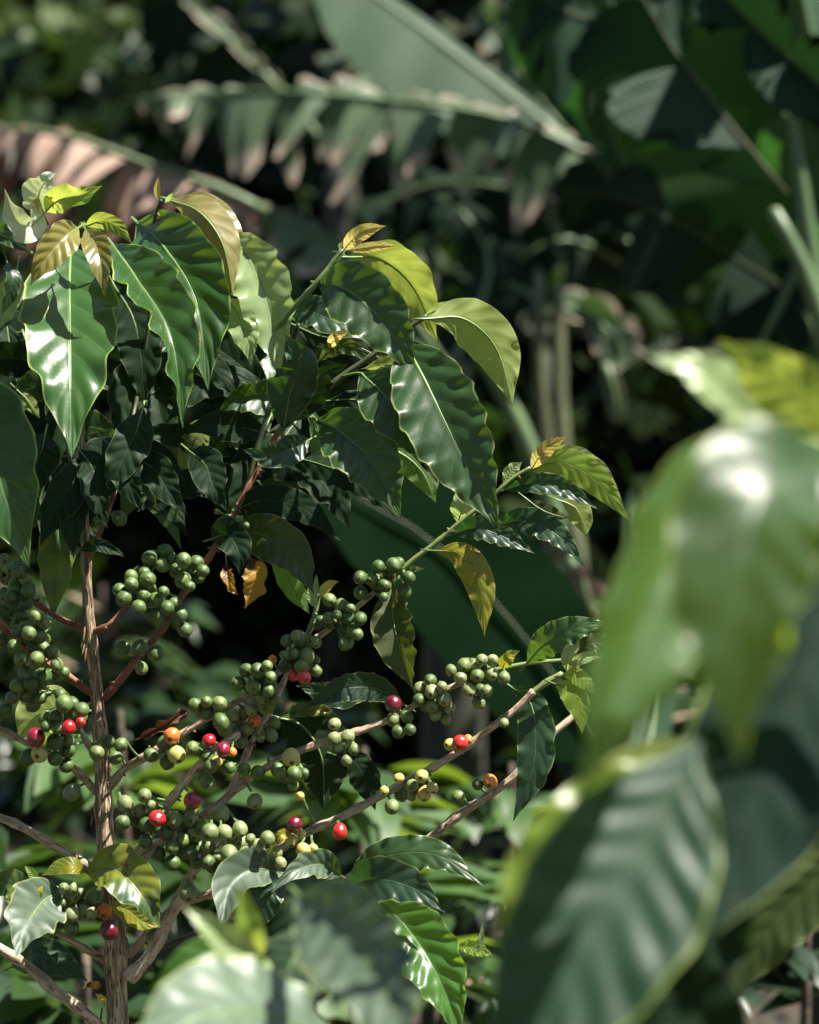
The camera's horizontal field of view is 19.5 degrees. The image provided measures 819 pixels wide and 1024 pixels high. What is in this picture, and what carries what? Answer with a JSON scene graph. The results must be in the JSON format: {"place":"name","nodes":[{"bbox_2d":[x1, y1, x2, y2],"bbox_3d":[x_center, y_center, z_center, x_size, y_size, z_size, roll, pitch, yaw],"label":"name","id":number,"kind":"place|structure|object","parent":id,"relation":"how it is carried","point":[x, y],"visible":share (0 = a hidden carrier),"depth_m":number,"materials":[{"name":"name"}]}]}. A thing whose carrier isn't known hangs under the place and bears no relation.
{"place":"outdoors","nodes":[
{"label":"outdoors","id":0,"kind":"place"},
{"bbox_2d":[0,683,802,1023],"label":"ground","id":1,"kind":"structure","parent":0,"point":[36,817],"depth_m":7.80,"materials":[{"name":"green plant"}]},
{"bbox_2d":[0,826,136,1009],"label":"coffee shrub","id":2,"kind":"object","parent":1,"relation":"on","point":[39,858],"visible":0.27,"depth_m":2.52,"materials":[{"name":"green plant"}]},
{"bbox_2d":[0,0,139,125],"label":"tree","id":3,"kind":"object","parent":1,"relation":"on","point":[48,13],"visible":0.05,"depth_m":11.76,"materials":[{"name":"green plant"}]},
{"bbox_2d":[0,954,153,1023],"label":"coffee shrub","id":4,"kind":"object","parent":1,"relation":"on","point":[24,999],"visible":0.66,"depth_m":2.28,"materials":[{"name":"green plant"}]},
{"bbox_2d":[0,27,220,273],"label":"tree","id":5,"kind":"object","parent":1,"relation":"on","point":[126,123],"visible":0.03,"depth_m":10.13,"materials":[{"name":"green plant"}]},
{"bbox_2d":[12,709,219,999],"bbox_3d":[-0.331,0.851,2.766,0.343,1.263,0.376,0,5,0],"label":"coffee shrub","id":6,"kind":"object","parent":1,"relation":"on","point":[46,782],"visible":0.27,"depth_m":2.70,"materials":[{"name":"green plant"}]},
{"bbox_2d":[0,582,262,998],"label":"coffee shrub","id":7,"kind":"object","parent":1,"relation":"on","point":[161,708],"visible":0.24,"depth_m":5.04,"materials":[{"name":"green plant"}]},
{"bbox_2d":[0,0,285,176],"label":"tree","id":8,"kind":"object","parent":1,"relation":"on","point":[45,98],"visible":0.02,"depth_m":11.04,"materials":[{"name":"green plant"}]},
{"bbox_2d":[0,152,314,838],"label":"tree","id":9,"kind":"object","parent":1,"relation":"on","point":[115,668],"visible":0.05,"depth_m":7.76,"materials":[{"name":"green plant"}]},
{"bbox_2d":[0,138,316,754],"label":"tree","id":10,"kind":"object","parent":1,"relation":"on","point":[261,621],"visible":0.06,"depth_m":7.94,"materials":[{"name":"green plant"}]},
{"bbox_2d":[77,841,328,1017],"bbox_3d":[-0.209,0.927,2.644,0.432,1.132,0.376,-4,6,-36],"label":"coffee shrub","id":11,"kind":"object","parent":1,"relation":"on","point":[183,923],"visible":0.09,"depth_m":2.58,"materials":[{"name":"green plant"}]},
{"bbox_2d":[0,123,520,1023],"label":"banana plant","id":12,"kind":"object","parent":1,"relation":"on","point":[486,257],"visible":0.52,"depth_m":5.04,"materials":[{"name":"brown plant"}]},
{"bbox_2d":[139,0,396,761],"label":"banana plant","id":13,"kind":"object","parent":1,"relation":"on","point":[174,35],"visible":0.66,"depth_m":7.55,"materials":[{"name":"green plant"}]},
{"bbox_2d":[0,197,555,784],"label":"tree","id":14,"kind":"object","parent":1,"relation":"on","point":[204,517],"visible":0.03,"depth_m":7.81,"materials":[{"name":"green plant"}]},
{"bbox_2d":[142,878,421,1023],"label":"coffee plant","id":15,"kind":"object","parent":1,"relation":"on","point":[342,941],"visible":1,"depth_m":1.04,"materials":[{"name":"green plant"}]},
{"bbox_2d":[0,690,564,1012],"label":"ground cover","id":16,"kind":"object","parent":1,"relation":"on","point":[75,824],"visible":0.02,"depth_m":7.07,"materials":[{"name":"green plant"}]},
{"bbox_2d":[92,0,476,221],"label":"tree","id":17,"kind":"object","parent":1,"relation":"on","point":[264,26],"visible":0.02,"depth_m":9.43,"materials":[{"name":"green plant"}]},
{"bbox_2d":[0,172,629,1023],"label":"coffee plant","id":18,"kind":"object","parent":1,"relation":"on","point":[82,334],"visible":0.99,"depth_m":1.68,"materials":[{"name":"green plant"}]},
{"bbox_2d":[196,681,460,1010],"bbox_3d":[-0.178,0.820,4.652,0.644,0.996,0.654,0,5,0],"label":"coffee shrub","id":19,"kind":"object","parent":1,"relation":"on","point":[358,713],"visible":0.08,"depth_m":4.59,"materials":[{"name":"green plant"}]},
{"bbox_2d":[208,746,502,1023],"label":"coffee shrub","id":20,"kind":"object","parent":1,"relation":"on","point":[368,826],"visible":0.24,"depth_m":2.70,"materials":[{"name":"green plant"}]},
{"bbox_2d":[103,4,637,399],"bbox_3d":[0.697,-1.144,9.341,3.498,4.863,3.648,-3,6,-28],"label":"tree","id":21,"kind":"object","parent":1,"relation":"on","point":[311,176],"visible":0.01,"depth_m":8.77,"materials":[{"name":"green plant"}]},
{"bbox_2d":[135,0,644,342],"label":"banana plant","id":22,"kind":"object","parent":1,"relation":"on","point":[429,78],"visible":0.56,"depth_m":6.01,"materials":[{"name":"green plant"}]},
{"bbox_2d":[139,179,699,793],"bbox_3d":[0.248,0.040,7.802,2.981,2.777,2.648,0,5,0],"label":"tree","id":23,"kind":"object","parent":1,"relation":"on","point":[599,551],"visible":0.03,"depth_m":7.42,"materials":[{"name":"green plant"}]},
{"bbox_2d":[329,0,581,241],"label":"tree","id":24,"kind":"object","parent":1,"relation":"on","point":[459,12],"visible":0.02,"depth_m":8.14,"materials":[{"name":"green plant"}]},
{"bbox_2d":[419,949,492,1023],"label":"coffee shrub","id":25,"kind":"object","parent":1,"relation":"on","point":[476,968],"visible":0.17,"depth_m":2.65,"materials":[{"name":"green plant"}]},
{"bbox_2d":[445,886,500,1023],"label":"coffee shrub","id":26,"kind":"object","parent":1,"relation":"on","point":[489,912],"visible":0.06,"depth_m":2.95,"materials":[{"name":"green plant"}]},
{"bbox_2d":[390,761,559,1023],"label":"coffee shrub","id":27,"kind":"object","parent":1,"relation":"on","point":[497,811],"visible":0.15,"depth_m":3.15,"materials":[{"name":"green plant"}]},
{"bbox_2d":[313,475,674,762],"bbox_3d":[0.199,0.697,3.186,0.604,1.556,0.298,-4,6,-38],"label":"banana plant","id":28,"kind":"object","parent":1,"relation":"on","point":[536,591],"visible":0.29,"depth_m":3.05,"materials":[{"name":"green plant"}]},
{"bbox_2d":[429,255,644,619],"bbox_3d":[0.276,-0.004,5.058,0.530,1.104,1.795,0,5,0],"label":"banana plant","id":29,"kind":"object","parent":1,"relation":"on","point":[598,315],"visible":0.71,"depth_m":5.39,"materials":[{"name":"green plant"}]},
{"bbox_2d":[324,242,750,793],"bbox_3d":[0.867,0.142,7.856,2.239,2.564,2.970,-5,7,-45],"label":"tree","id":30,"kind":"object","parent":1,"relation":"on","point":[683,330],"visible":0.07,"depth_m":7.14,"materials":[{"name":"green plant"}]},
{"bbox_2d":[469,663,778,1012],"bbox_3d":[0.408,0.747,5.085,0.806,1.067,0.654,0,5,0],"label":"coffee shrub","id":31,"kind":"object","parent":1,"relation":"on","point":[689,683],"visible":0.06,"depth_m":4.88,"materials":[{"name":"green plant"}]},
{"bbox_2d":[486,340,818,1023],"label":"coffee plant","id":32,"kind":"object","parent":1,"relation":"on","point":[664,881],"visible":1,"depth_m":0.81,"materials":[{"name":"green plant"}]},
{"bbox_2d":[516,0,818,1023],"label":"banana plant","id":33,"kind":"object","parent":1,"relation":"on","point":[714,108],"visible":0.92,"depth_m":4.14,"materials":[{"name":"green plant"}]},
{"bbox_2d":[740,988,766,1017],"bbox_3d":[0.418,0.900,3.459,0.424,1.045,0.422,3,6,30],"label":"coffee shrub","id":34,"kind":"object","parent":1,"relation":"on","point":[747,993],"visible":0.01,"depth_m":3.26,"materials":[{"name":"green plant"}]},
{"bbox_2d":[747,935,818,1023],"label":"coffee shrub","id":35,"kind":"object","parent":1,"relation":"on","point":[792,978],"visible":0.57,"depth_m":2.61,"materials":[{"name":"green plant"}]},
{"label":"hill","id":36,"kind":"structure","parent":0,"visible":0},
{"bbox_2d":[99,3,208,32],"bbox_3d":[-1.101,-4.310,22.137,6.370,4.990,5.913,-3,6,-28],"label":"tree","id":37,"kind":"object","parent":36,"relation":"on","point":[102,22],"depth_m":20.92,"materials":[{"name":"green plant"}]}
]}

